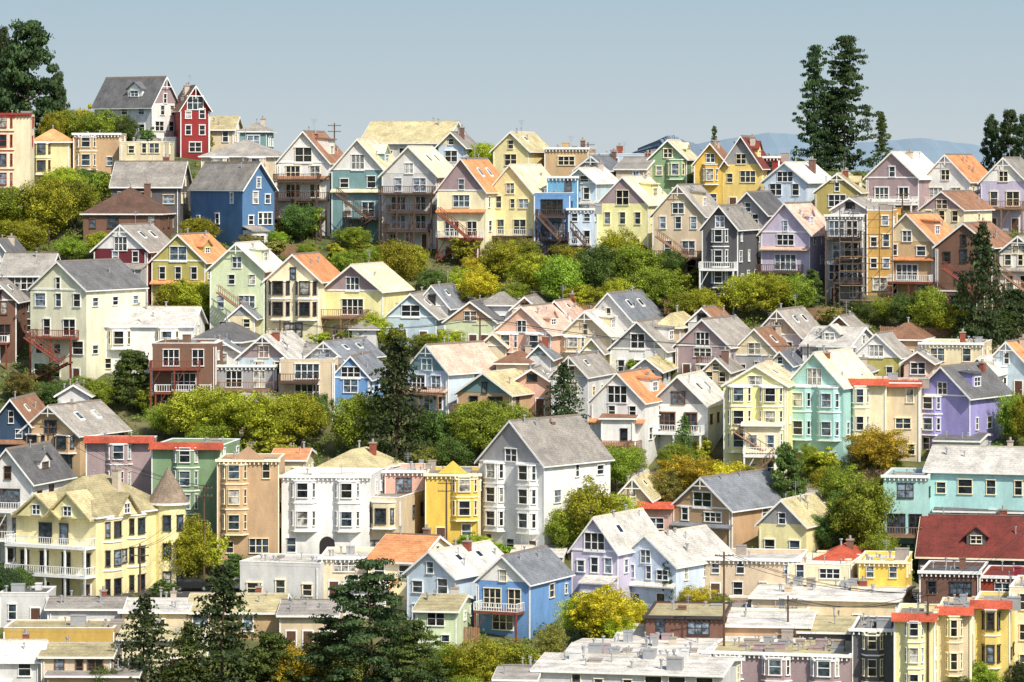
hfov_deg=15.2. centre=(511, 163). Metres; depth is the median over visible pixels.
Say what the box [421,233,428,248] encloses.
door
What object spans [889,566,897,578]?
window
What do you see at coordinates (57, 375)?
window
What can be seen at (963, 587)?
window
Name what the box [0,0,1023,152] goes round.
sky
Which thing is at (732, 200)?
door
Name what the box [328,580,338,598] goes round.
door
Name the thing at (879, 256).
scaffolding
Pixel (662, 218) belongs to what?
window
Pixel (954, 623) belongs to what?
bay window
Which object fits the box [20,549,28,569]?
window
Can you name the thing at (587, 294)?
leafy tree
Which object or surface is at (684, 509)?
window
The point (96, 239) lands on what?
leafy tree
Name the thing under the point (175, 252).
window
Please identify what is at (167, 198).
window
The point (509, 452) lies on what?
window
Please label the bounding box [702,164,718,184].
bay window
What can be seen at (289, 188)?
window
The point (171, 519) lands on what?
power line
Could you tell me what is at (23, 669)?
window
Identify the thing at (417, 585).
window
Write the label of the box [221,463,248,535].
bay window
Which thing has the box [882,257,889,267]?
window
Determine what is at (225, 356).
window
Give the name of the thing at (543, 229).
window
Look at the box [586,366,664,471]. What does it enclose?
gabled house
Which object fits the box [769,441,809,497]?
leafy tree
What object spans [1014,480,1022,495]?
window
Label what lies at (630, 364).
leafy tree
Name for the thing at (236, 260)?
window
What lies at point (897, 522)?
window
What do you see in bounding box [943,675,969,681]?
leafy tree
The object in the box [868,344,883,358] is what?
window
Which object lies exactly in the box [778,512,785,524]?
window
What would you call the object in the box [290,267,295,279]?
window
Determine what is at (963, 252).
window
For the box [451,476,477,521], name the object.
bay window
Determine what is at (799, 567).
window
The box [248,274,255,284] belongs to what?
window
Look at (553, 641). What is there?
leafy tree
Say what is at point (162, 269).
window
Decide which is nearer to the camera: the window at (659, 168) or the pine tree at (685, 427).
the pine tree at (685, 427)
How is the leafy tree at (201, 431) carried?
on the ground
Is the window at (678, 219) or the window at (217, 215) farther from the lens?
the window at (217, 215)
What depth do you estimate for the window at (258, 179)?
552.61 m
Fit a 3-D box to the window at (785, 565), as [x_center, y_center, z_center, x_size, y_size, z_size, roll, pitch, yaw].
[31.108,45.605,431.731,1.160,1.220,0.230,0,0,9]
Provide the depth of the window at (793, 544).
448.18 m
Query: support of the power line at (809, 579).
attached to the utility pole at (723, 555)
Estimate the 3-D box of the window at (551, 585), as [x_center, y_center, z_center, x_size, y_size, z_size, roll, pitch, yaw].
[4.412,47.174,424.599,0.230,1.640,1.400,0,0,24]
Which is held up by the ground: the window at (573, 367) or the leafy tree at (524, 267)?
the leafy tree at (524, 267)
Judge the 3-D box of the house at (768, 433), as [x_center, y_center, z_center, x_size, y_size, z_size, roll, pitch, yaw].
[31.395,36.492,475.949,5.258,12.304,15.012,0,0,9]
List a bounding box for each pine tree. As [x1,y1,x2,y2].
[110,592,178,681]
[154,620,224,681]
[169,561,267,681]
[293,553,442,681]
[295,617,360,681]
[350,332,440,462]
[379,619,456,681]
[536,357,589,424]
[671,413,699,461]
[939,219,1023,346]
[943,273,976,338]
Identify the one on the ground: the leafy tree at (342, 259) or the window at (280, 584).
the leafy tree at (342, 259)
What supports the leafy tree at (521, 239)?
on the ground
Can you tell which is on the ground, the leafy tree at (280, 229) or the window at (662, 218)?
the leafy tree at (280, 229)
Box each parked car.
[173,577,209,590]
[232,577,239,587]
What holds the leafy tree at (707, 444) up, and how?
on the ground
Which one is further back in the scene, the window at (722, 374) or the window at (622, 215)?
the window at (622, 215)
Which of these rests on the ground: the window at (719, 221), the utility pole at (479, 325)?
the utility pole at (479, 325)
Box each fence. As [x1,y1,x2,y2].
[272,244,319,256]
[401,623,479,643]
[580,304,594,309]
[624,471,658,484]
[688,598,751,602]
[807,307,847,320]
[851,467,904,482]
[880,325,959,338]
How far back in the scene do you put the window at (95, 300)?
503.41 m
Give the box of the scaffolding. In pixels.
[839,206,892,306]
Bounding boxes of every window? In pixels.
[0,115,13,187]
[0,301,7,314]
[0,324,10,340]
[0,488,19,507]
[0,517,6,536]
[4,466,11,479]
[7,548,12,559]
[8,411,13,423]
[8,603,16,619]
[12,518,15,534]
[15,277,32,289]
[15,429,22,438]
[18,664,30,676]
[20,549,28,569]
[24,434,45,443]
[27,319,29,331]
[33,362,44,373]
[34,143,51,174]
[34,292,45,306]
[35,343,42,353]
[38,522,51,542]
[39,550,48,570]
[42,318,50,334]
[44,420,56,433]
[49,484,54,491]
[53,343,61,354]
[53,363,59,376]
[54,434,76,453]
[54,659,64,670]
[55,277,60,288]
[55,293,61,306]
[59,523,68,543]
[61,455,72,467]
[61,552,70,571]
[61,578,69,594]
[62,319,75,335]
[72,293,80,306]
[72,341,83,354]
[75,659,83,670]
[76,135,96,169]
[82,553,90,573]
[87,659,102,670]
[89,218,95,227]
[92,297,98,306]
[92,344,98,353]
[103,516,122,595]
[105,358,111,368]
[105,443,132,485]
[106,156,112,165]
[107,215,119,227]
[108,327,131,349]
[112,250,118,257]
[112,296,118,305]
[113,236,127,250]
[121,109,127,114]
[122,548,127,563]
[127,513,146,592]
[128,145,134,153]
[132,251,138,262]
[132,295,138,303]
[138,109,144,114]
[141,142,146,153]
[147,216,154,224]
[148,142,159,153]
[153,618,165,625]
[154,120,164,130]
[157,327,178,340]
[159,266,165,279]
[160,105,165,114]
[161,394,168,404]
[162,194,174,203]
[162,349,179,365]
[163,93,167,103]
[168,121,174,130]
[169,246,186,261]
[170,105,174,114]
[171,373,195,389]
[173,447,199,514]
[174,266,181,279]
[185,111,191,118]
[185,124,191,134]
[187,95,203,109]
[189,141,201,151]
[190,266,197,279]
[192,349,203,366]
[192,614,208,625]
[199,108,205,118]
[199,124,205,134]
[209,157,230,160]
[214,213,219,223]
[217,295,224,308]
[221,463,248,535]
[222,131,228,141]
[223,352,227,364]
[225,370,242,387]
[226,541,233,553]
[228,274,234,284]
[229,192,233,203]
[232,256,241,268]
[238,295,254,308]
[242,615,253,631]
[243,318,250,327]
[246,157,267,170]
[246,581,261,592]
[247,135,259,143]
[248,215,254,224]
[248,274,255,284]
[249,538,268,553]
[252,191,258,203]
[253,370,264,387]
[256,177,261,187]
[257,212,262,224]
[258,345,269,357]
[262,463,269,478]
[263,212,272,224]
[264,193,270,203]
[268,280,290,319]
[274,361,279,375]
[275,578,285,592]
[284,322,302,336]
[285,165,300,175]
[285,183,300,197]
[286,537,295,552]
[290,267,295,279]
[290,479,317,531]
[293,202,314,214]
[294,147,312,163]
[294,363,319,378]
[294,384,319,396]
[295,281,317,320]
[301,583,312,596]
[309,165,320,175]
[309,183,320,197]
[320,349,329,357]
[332,324,339,334]
[333,560,355,571]
[334,480,361,532]
[339,178,348,187]
[340,366,360,378]
[341,298,363,314]
[343,201,351,216]
[343,378,357,392]
[345,277,359,291]
[351,154,364,170]
[361,201,374,216]
[366,175,375,187]
[370,501,395,529]
[370,540,379,546]
[374,565,384,574]
[375,479,377,493]
[391,196,405,209]
[391,215,405,228]
[394,178,401,191]
[396,477,411,492]
[398,564,409,578]
[401,304,419,317]
[404,163,413,173]
[406,232,411,242]
[411,374,425,387]
[411,397,416,405]
[411,580,422,592]
[411,603,415,619]
[412,505,414,518]
[413,178,425,191]
[415,196,425,210]
[415,215,425,228]
[420,357,432,370]
[420,502,423,515]
[423,396,430,409]
[425,561,433,573]
[427,613,444,626]
[428,294,435,304]
[430,374,440,388]
[436,397,442,409]
[436,577,447,592]
[441,634,449,649]
[444,150,457,160]
[445,221,458,236]
[448,138,453,144]
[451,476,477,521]
[453,195,469,206]
[458,179,464,189]
[461,523,471,534]
[464,311,475,320]
[464,610,466,620]
[467,221,476,236]
[469,396,477,403]
[481,382,487,392]
[483,461,505,531]
[483,587,501,608]
[485,532,492,541]
[488,196,490,207]
[488,220,492,231]
[488,396,502,405]
[492,614,513,630]
[496,196,501,207]
[496,219,504,234]
[497,333,518,352]
[498,569,506,581]
[504,154,516,165]
[504,447,517,461]
[505,183,514,193]
[506,537,514,546]
[507,588,520,609]
[508,140,513,148]
[510,198,514,207]
[513,219,525,234]
[515,463,538,533]
[517,320,526,332]
[518,198,528,208]
[524,333,547,350]
[526,374,536,381]
[541,199,562,214]
[541,222,548,237]
[549,582,554,598]
[552,222,565,237]
[553,488,561,503]
[557,156,574,165]
[562,336,585,351]
[562,381,577,395]
[564,179,571,190]
[564,583,568,594]
[567,366,575,374]
[571,213,577,221]
[571,230,577,243]
[571,673,580,681]
[572,175,588,183]
[575,464,580,477]
[576,559,585,572]
[582,323,587,335]
[583,187,589,199]
[583,213,589,221]
[583,230,589,242]
[583,531,605,552]
[590,556,598,572]
[592,385,595,395]
[593,678,603,681]
[596,463,604,474]
[603,557,612,573]
[604,212,610,223]
[606,307,610,314]
[607,385,626,403]
[608,405,615,413]
[616,190,628,204]
[617,359,624,370]
[619,212,625,224]
[620,428,627,442]
[622,678,632,681]
[624,558,628,573]
[629,405,635,414]
[629,487,635,496]
[630,333,645,350]
[631,564,634,578]
[631,592,639,602]
[632,170,639,175]
[634,212,640,224]
[640,549,650,563]
[644,675,662,681]
[645,565,651,579]
[649,426,652,439]
[649,517,663,529]
[655,165,662,174]
[656,569,668,580]
[656,619,664,634]
[659,216,666,228]
[659,411,675,429]
[663,148,672,157]
[664,240,671,251]
[666,159,685,179]
[668,676,685,681]
[671,391,685,404]
[672,202,684,213]
[674,216,681,228]
[680,506,688,520]
[681,240,695,254]
[684,412,697,430]
[684,567,688,580]
[686,260,695,272]
[687,621,709,634]
[690,216,696,228]
[692,491,711,509]
[693,347,710,356]
[695,332,709,346]
[695,677,713,681]
[697,313,706,320]
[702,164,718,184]
[703,511,721,522]
[706,153,714,162]
[706,371,712,380]
[709,193,716,201]
[710,414,712,424]
[711,229,728,287]
[711,563,719,573]
[712,363,719,370]
[712,654,743,679]
[715,216,724,227]
[717,412,719,422]
[719,371,725,382]
[727,173,732,182]
[727,386,752,452]
[733,581,742,594]
[736,154,745,163]
[736,561,744,573]
[736,664,739,681]
[739,250,742,261]
[740,170,755,182]
[744,202,750,211]
[748,342,760,354]
[748,375,762,384]
[749,434,756,448]
[752,214,758,224]
[758,386,784,443]
[761,508,768,517]
[761,656,791,681]
[764,538,775,548]
[765,161,772,173]
[766,434,774,448]
[767,460,774,471]
[769,183,781,195]
[774,254,796,269]
[776,234,793,245]
[776,356,782,363]
[777,171,792,181]
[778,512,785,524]
[782,220,787,231]
[783,564,787,574]
[789,539,800,548]
[792,183,798,195]
[792,386,812,440]
[796,564,804,578]
[807,368,821,386]
[809,347,819,355]
[809,657,840,681]
[817,386,840,441]
[819,568,839,578]
[828,194,845,206]
[829,220,844,236]
[829,264,844,278]
[832,242,840,257]
[834,182,839,191]
[844,242,858,258]
[845,202,854,208]
[846,220,857,236]
[846,264,857,279]
[846,422,849,434]
[849,284,855,297]
[851,385,869,435]
[861,632,883,681]
[862,334,865,343]
[865,565,874,577]
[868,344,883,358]
[870,236,877,246]
[870,257,877,267]
[872,277,887,290]
[874,186,888,198]
[881,215,888,225]
[882,233,889,246]
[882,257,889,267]
[885,366,892,375]
[887,513,905,532]
[888,166,895,176]
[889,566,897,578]
[893,244,897,255]
[893,284,897,293]
[895,264,917,279]
[895,417,911,428]
[897,483,913,498]
[898,186,908,198]
[898,543,913,549]
[902,230,911,241]
[904,621,924,681]
[905,388,913,402]
[906,562,908,577]
[907,443,915,454]
[909,514,921,532]
[910,362,925,374]
[916,245,925,255]
[916,284,925,293]
[922,395,942,435]
[922,436,929,449]
[927,580,936,593]
[929,187,942,198]
[930,347,944,361]
[936,199,947,208]
[936,481,945,493]
[937,381,947,394]
[938,210,944,220]
[941,169,949,179]
[943,251,950,261]
[945,615,963,676]
[949,580,971,594]
[951,187,960,189]
[952,210,957,221]
[954,271,972,284]
[957,478,972,494]
[960,234,966,245]
[960,249,967,261]
[962,348,971,361]
[975,417,978,429]
[981,609,1000,668]
[986,479,995,494]
[987,415,992,428]
[989,191,997,205]
[994,582,1010,590]
[998,170,1008,181]
[1000,365,1008,385]
[1003,351,1009,364]
[1004,253,1011,265]
[1005,275,1013,288]
[1006,191,1019,206]
[1011,245,1023,253]
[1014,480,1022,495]
[1017,254,1023,265]
[1019,275,1023,287]
[1019,593,1023,610]
[1019,623,1023,640]
[1019,654,1023,663]
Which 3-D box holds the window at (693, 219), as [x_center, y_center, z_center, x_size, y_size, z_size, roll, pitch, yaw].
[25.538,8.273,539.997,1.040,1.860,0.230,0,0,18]
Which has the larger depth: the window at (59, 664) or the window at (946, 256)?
the window at (946, 256)
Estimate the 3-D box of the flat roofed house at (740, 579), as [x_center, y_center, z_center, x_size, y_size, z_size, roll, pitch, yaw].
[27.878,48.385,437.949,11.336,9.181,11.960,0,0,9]
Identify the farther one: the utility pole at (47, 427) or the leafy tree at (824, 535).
the utility pole at (47, 427)
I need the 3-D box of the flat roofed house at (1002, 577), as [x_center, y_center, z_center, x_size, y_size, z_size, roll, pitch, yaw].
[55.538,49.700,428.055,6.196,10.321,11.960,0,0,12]
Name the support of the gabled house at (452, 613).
on the ground
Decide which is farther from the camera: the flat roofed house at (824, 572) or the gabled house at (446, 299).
the gabled house at (446, 299)
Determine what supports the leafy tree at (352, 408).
on the ground
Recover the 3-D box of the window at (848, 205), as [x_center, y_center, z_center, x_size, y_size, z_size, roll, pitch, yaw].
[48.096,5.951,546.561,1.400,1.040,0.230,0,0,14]
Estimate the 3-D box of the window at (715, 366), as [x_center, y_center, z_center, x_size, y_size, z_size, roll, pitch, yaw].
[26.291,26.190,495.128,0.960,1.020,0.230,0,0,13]
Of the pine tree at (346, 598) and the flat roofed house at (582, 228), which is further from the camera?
the flat roofed house at (582, 228)
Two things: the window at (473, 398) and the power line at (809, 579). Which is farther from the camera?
the window at (473, 398)
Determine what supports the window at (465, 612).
in the gabled house at (452, 613)
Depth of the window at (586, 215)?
546.04 m
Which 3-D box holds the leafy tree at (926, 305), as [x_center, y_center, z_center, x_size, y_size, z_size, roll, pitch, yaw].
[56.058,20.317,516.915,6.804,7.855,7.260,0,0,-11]
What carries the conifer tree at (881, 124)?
on the ground
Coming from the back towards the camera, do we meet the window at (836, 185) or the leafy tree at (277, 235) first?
the window at (836, 185)
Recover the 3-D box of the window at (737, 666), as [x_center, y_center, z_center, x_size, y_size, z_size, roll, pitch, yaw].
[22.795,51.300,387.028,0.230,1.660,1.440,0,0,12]
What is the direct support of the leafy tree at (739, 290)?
on the ground
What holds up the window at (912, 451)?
in the flat roofed house at (904, 405)
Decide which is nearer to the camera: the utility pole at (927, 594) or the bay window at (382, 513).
the utility pole at (927, 594)
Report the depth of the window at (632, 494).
455.90 m
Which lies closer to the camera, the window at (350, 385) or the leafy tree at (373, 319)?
the window at (350, 385)
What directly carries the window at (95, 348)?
in the gabled house at (76, 306)
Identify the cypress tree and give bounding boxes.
[0,18,66,137]
[0,25,26,112]
[48,70,69,110]
[99,349,154,409]
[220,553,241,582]
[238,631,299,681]
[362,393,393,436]
[657,561,673,599]
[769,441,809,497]
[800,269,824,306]
[979,114,1002,170]
[990,108,1022,168]
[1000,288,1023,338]
[1013,113,1023,158]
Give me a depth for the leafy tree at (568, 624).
417.83 m
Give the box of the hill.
[700,132,1022,170]
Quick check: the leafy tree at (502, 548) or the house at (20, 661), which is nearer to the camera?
the house at (20, 661)
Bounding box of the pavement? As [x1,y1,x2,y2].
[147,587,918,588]
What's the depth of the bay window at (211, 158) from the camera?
569.46 m
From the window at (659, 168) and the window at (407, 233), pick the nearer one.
the window at (407, 233)
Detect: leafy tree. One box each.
[0,184,17,193]
[0,186,41,223]
[0,212,24,234]
[0,217,50,249]
[0,563,25,591]
[2,371,38,396]
[13,565,34,588]
[18,174,80,243]
[33,379,69,405]
[36,111,68,135]
[36,362,58,381]
[37,166,85,186]
[51,234,93,259]
[53,108,87,138]
[63,177,104,231]
[66,168,106,182]
[67,375,89,386]
[75,104,92,115]
[79,109,126,132]
[79,378,117,402]
[81,172,103,203]
[85,171,111,199]
[85,231,108,254]
[90,664,118,681]
[111,114,140,140]
[134,386,158,415]
[139,126,159,140]
[141,403,182,438]
[147,579,180,596]
[152,282,185,305]
[154,386,220,437]
[159,512,216,576]
[160,662,197,681]
[161,278,209,310]
[176,216,221,234]
[184,422,239,437]
[188,383,265,438]
[201,535,230,575]
[202,295,209,315]
[210,135,214,151]
[224,388,297,440]
[232,233,265,245]
[240,434,298,452]
[263,238,287,255]
[267,231,290,243]
[267,641,324,681]
[272,391,328,446]
[274,217,291,235]
[279,202,317,242]
[291,230,305,240]
[294,242,322,252]
[298,633,377,681]
[306,331,330,342]
[308,392,336,437]
[309,206,324,239]
[322,392,377,449]
[325,242,346,261]
[329,250,364,271]
[330,226,373,245]
[336,326,366,337]
[346,238,374,260]
[346,311,393,343]
[347,260,362,265]
[359,245,382,262]
[367,238,420,282]
[382,324,411,349]
[397,243,431,281]
[402,444,442,464]
[405,407,457,453]
[408,333,440,348]
[412,269,453,291]
[420,642,475,677]
[427,329,467,342]
[434,434,475,465]
[440,633,523,681]
[444,266,469,291]
[445,398,513,456]
[445,674,482,681]
[449,237,482,264]
[453,531,476,542]
[454,401,492,417]
[456,262,504,299]
[458,535,500,544]
[459,256,485,272]
[467,141,494,163]
[478,237,524,281]
[479,674,495,681]
[483,638,540,671]
[493,282,535,299]
[494,400,530,424]
[496,543,515,553]
[500,237,542,256]
[501,240,541,257]
[502,251,553,294]
[532,254,587,300]
[532,623,569,654]
[542,506,583,560]
[547,244,583,269]
[550,596,601,638]
[553,474,624,538]
[556,284,602,306]
[567,583,640,637]
[573,244,625,301]
[588,612,638,638]
[594,226,643,272]
[595,277,633,298]
[595,492,644,512]
[605,444,639,493]
[609,242,666,287]
[617,270,641,288]
[619,597,648,622]
[621,265,683,306]
[623,445,649,471]
[625,359,636,369]
[648,468,686,501]
[653,248,689,275]
[654,454,717,491]
[656,442,695,468]
[658,290,694,314]
[673,268,695,293]
[673,584,719,600]
[681,286,722,313]
[690,267,701,283]
[692,437,712,454]
[693,447,709,460]
[697,459,748,474]
[709,593,734,601]
[716,272,767,318]
[720,296,731,311]
[733,464,766,471]
[745,272,796,316]
[771,271,817,307]
[797,443,819,480]
[799,446,846,473]
[805,466,841,487]
[811,512,839,549]
[814,460,866,507]
[817,307,844,322]
[821,489,861,540]
[826,478,902,546]
[842,300,881,322]
[842,422,913,469]
[844,444,876,469]
[852,171,865,182]
[856,532,900,550]
[863,473,890,520]
[870,297,895,325]
[882,459,904,468]
[886,292,919,323]
[902,285,949,330]
[906,545,917,575]
[931,303,971,331]
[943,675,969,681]
[958,659,1004,681]
[978,308,1016,342]
[987,441,1002,445]
[994,390,1021,445]
[1003,659,1023,681]
[1009,392,1023,445]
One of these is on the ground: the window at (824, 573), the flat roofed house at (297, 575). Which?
the flat roofed house at (297, 575)
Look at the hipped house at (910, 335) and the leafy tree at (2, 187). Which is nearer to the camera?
the hipped house at (910, 335)
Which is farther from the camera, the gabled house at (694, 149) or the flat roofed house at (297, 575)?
the gabled house at (694, 149)
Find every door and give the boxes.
[30,607,40,618]
[42,580,50,585]
[72,368,79,378]
[82,583,90,595]
[285,630,296,647]
[302,630,313,650]
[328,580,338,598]
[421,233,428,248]
[436,527,444,538]
[445,245,452,257]
[468,334,476,340]
[470,246,477,259]
[481,334,488,339]
[528,540,536,545]
[535,398,544,414]
[548,246,555,257]
[656,592,665,600]
[682,363,690,372]
[710,582,720,597]
[729,197,736,203]
[831,287,838,301]
[992,217,996,225]
[1011,218,1019,231]
[1014,380,1022,396]
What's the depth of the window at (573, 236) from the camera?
546.31 m
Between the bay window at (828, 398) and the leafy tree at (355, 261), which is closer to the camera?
the bay window at (828, 398)
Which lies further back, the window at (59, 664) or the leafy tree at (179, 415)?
the leafy tree at (179, 415)
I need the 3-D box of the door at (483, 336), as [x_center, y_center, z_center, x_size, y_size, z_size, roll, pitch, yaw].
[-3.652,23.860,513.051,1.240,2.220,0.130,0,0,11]
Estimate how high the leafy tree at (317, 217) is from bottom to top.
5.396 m
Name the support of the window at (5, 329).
in the gabled house at (14, 299)
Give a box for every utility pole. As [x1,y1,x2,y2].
[40,424,55,440]
[131,544,148,595]
[195,485,212,579]
[272,320,287,332]
[328,123,340,138]
[438,480,454,539]
[472,316,487,339]
[715,552,733,645]
[779,596,796,621]
[800,344,811,357]
[896,192,908,215]
[918,590,937,681]
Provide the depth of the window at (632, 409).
475.34 m
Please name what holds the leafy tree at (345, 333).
on the ground
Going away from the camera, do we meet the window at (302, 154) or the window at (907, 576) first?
the window at (907, 576)
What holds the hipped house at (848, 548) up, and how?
on the ground
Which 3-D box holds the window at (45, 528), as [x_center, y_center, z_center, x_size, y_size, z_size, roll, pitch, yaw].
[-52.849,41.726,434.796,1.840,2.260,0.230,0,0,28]
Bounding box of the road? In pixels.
[120,589,918,599]
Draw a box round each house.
[0,110,34,206]
[0,233,26,264]
[0,251,60,337]
[0,274,29,369]
[0,391,45,454]
[0,440,77,564]
[0,582,56,627]
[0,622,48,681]
[3,614,124,641]
[4,465,189,595]
[17,399,132,475]
[23,258,148,384]
[34,125,72,186]
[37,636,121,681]
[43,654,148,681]
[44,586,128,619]
[53,372,95,402]
[72,130,126,188]
[79,180,175,244]
[83,432,156,494]
[89,210,169,305]
[91,76,178,156]
[104,301,207,373]
[109,154,191,232]
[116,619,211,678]
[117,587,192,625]
[119,137,174,159]
[148,228,226,304]
[148,436,240,538]
[149,334,222,420]
[172,77,212,159]
[187,157,278,246]
[187,583,291,638]
[191,309,258,346]
[198,127,282,206]
[205,240,281,333]
[210,115,243,150]
[212,333,246,364]
[215,442,284,560]
[217,360,277,405]
[224,297,263,333]
[233,328,305,390]
[237,116,276,148]
[239,552,323,598]
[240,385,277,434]
[261,251,340,341]
[272,441,316,472]
[273,120,343,240]
[276,594,343,650]
[278,342,343,429]
[279,465,382,553]
[301,332,319,355]
[304,325,386,366]
[316,439,404,487]
[318,538,373,598]
[321,261,414,339]
[328,138,394,244]
[335,350,388,413]
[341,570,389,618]
[349,312,381,349]
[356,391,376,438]
[361,117,460,157]
[363,524,452,610]
[370,476,424,546]
[377,145,452,253]
[381,287,446,345]
[382,456,436,526]
[398,329,497,414]
[401,537,503,620]
[411,583,475,653]
[423,281,472,323]
[423,461,481,542]
[433,154,499,262]
[434,120,476,166]
[441,295,504,340]
[451,368,534,418]
[472,535,575,642]
[474,413,614,546]
[482,287,517,318]
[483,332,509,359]
[489,120,548,174]
[489,291,571,365]
[491,656,540,681]
[492,164,550,247]
[492,342,535,372]
[508,293,549,312]
[510,544,569,561]
[513,363,554,414]
[525,333,562,370]
[530,643,744,681]
[534,188,573,259]
[543,137,595,175]
[545,172,580,207]
[547,350,616,426]
[552,286,583,320]
[561,305,623,363]
[565,630,718,656]
[566,203,601,254]
[567,504,658,600]
[569,155,618,207]
[572,148,617,176]
[578,331,609,358]
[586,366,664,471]
[590,143,655,161]
[593,286,665,331]
[597,163,666,250]
[598,413,638,470]
[606,307,676,370]
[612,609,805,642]
[613,150,654,178]
[616,468,661,508]
[629,344,677,385]
[629,515,736,607]
[633,135,703,156]
[637,496,678,530]
[642,601,732,637]
[646,137,696,194]
[648,183,718,284]
[653,370,722,458]
[658,305,690,340]
[667,468,791,547]
[672,314,750,372]
[684,304,729,330]
[691,138,728,203]
[698,204,760,313]
[701,544,808,599]
[701,635,851,681]
[702,347,744,385]
[717,134,770,203]
[720,349,796,477]
[725,595,809,610]
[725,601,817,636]
[735,186,781,263]
[736,314,790,371]
[740,420,784,477]
[748,576,915,615]
[754,481,827,552]
[756,198,824,282]
[759,156,830,204]
[760,295,819,352]
[762,153,788,174]
[773,342,803,373]
[787,550,861,584]
[789,345,876,470]
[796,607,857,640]
[799,323,873,361]
[806,487,833,506]
[810,535,865,562]
[811,160,868,217]
[824,209,865,307]
[829,195,877,213]
[830,301,871,328]
[848,364,897,462]
[848,613,893,681]
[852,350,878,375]
[855,330,912,377]
[855,543,912,586]
[862,142,933,214]
[867,204,900,295]
[881,467,930,549]
[887,208,952,297]
[887,365,929,461]
[891,594,938,681]
[893,317,935,352]
[898,345,941,377]
[914,505,1023,583]
[917,190,994,229]
[917,557,988,603]
[918,329,992,368]
[922,349,1013,449]
[922,437,1023,512]
[926,153,987,199]
[931,209,1011,309]
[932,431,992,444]
[932,507,1023,514]
[935,593,983,681]
[969,589,1020,681]
[973,343,1007,379]
[977,145,1023,234]
[981,560,1023,590]
[991,334,1023,396]
[998,234,1023,307]
[1009,575,1023,663]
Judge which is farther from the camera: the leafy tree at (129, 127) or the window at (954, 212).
the leafy tree at (129, 127)
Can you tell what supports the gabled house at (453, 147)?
on the ground
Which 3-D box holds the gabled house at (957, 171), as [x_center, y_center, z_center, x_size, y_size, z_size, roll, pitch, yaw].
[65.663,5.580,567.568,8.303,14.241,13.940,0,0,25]
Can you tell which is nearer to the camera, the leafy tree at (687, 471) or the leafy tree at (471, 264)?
the leafy tree at (687, 471)
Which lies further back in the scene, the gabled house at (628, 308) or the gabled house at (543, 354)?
the gabled house at (628, 308)
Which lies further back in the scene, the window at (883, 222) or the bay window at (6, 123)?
the bay window at (6, 123)
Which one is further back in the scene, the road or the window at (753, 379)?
the window at (753, 379)
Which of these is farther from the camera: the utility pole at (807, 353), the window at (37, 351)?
the window at (37, 351)
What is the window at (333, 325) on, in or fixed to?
in the gabled house at (355, 292)
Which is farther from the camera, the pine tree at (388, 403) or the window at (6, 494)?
the pine tree at (388, 403)
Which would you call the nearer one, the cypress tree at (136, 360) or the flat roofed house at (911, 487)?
the flat roofed house at (911, 487)
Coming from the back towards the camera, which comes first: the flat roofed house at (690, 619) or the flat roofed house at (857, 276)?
the flat roofed house at (857, 276)
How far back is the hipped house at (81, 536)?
435.17 m
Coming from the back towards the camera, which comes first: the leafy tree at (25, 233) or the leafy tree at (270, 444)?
the leafy tree at (25, 233)
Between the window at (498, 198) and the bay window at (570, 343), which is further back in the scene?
the window at (498, 198)
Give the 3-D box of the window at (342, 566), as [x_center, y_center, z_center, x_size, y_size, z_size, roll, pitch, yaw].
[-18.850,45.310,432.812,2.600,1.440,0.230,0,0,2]
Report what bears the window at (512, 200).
in the gabled house at (516, 186)
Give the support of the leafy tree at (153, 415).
on the ground
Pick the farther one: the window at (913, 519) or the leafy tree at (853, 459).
the leafy tree at (853, 459)
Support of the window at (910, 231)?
in the gabled house at (917, 236)
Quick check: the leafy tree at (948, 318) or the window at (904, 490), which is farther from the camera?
the leafy tree at (948, 318)
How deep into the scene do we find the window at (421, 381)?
494.15 m
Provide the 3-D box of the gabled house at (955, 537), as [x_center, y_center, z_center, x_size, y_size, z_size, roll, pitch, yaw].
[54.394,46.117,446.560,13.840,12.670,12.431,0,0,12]
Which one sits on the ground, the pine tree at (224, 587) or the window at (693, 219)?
the pine tree at (224, 587)
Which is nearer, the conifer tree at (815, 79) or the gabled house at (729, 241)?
the gabled house at (729, 241)
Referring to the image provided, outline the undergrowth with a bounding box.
[0,158,1023,681]
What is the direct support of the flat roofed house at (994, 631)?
on the ground
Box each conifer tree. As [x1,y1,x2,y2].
[711,125,716,141]
[790,44,839,170]
[799,90,864,170]
[806,35,883,170]
[870,113,893,169]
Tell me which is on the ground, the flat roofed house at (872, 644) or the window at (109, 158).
the flat roofed house at (872, 644)
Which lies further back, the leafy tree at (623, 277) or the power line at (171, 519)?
the leafy tree at (623, 277)
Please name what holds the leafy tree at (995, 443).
on the ground
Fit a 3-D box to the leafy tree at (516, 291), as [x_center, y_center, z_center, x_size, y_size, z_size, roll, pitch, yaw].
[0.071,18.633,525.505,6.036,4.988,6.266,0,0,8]
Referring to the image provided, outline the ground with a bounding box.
[0,157,1023,681]
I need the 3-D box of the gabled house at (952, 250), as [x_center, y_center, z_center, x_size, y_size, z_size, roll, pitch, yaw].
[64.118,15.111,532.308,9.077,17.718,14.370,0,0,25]
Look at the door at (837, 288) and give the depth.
530.53 m
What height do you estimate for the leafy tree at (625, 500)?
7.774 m
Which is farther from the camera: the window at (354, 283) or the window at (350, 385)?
the window at (354, 283)
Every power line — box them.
[41,426,210,486]
[133,487,211,545]
[277,318,483,328]
[476,318,734,345]
[716,554,901,592]
[780,593,935,606]
[920,514,1023,592]
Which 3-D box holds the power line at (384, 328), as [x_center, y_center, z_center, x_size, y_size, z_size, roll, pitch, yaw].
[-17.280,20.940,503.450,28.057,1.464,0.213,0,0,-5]

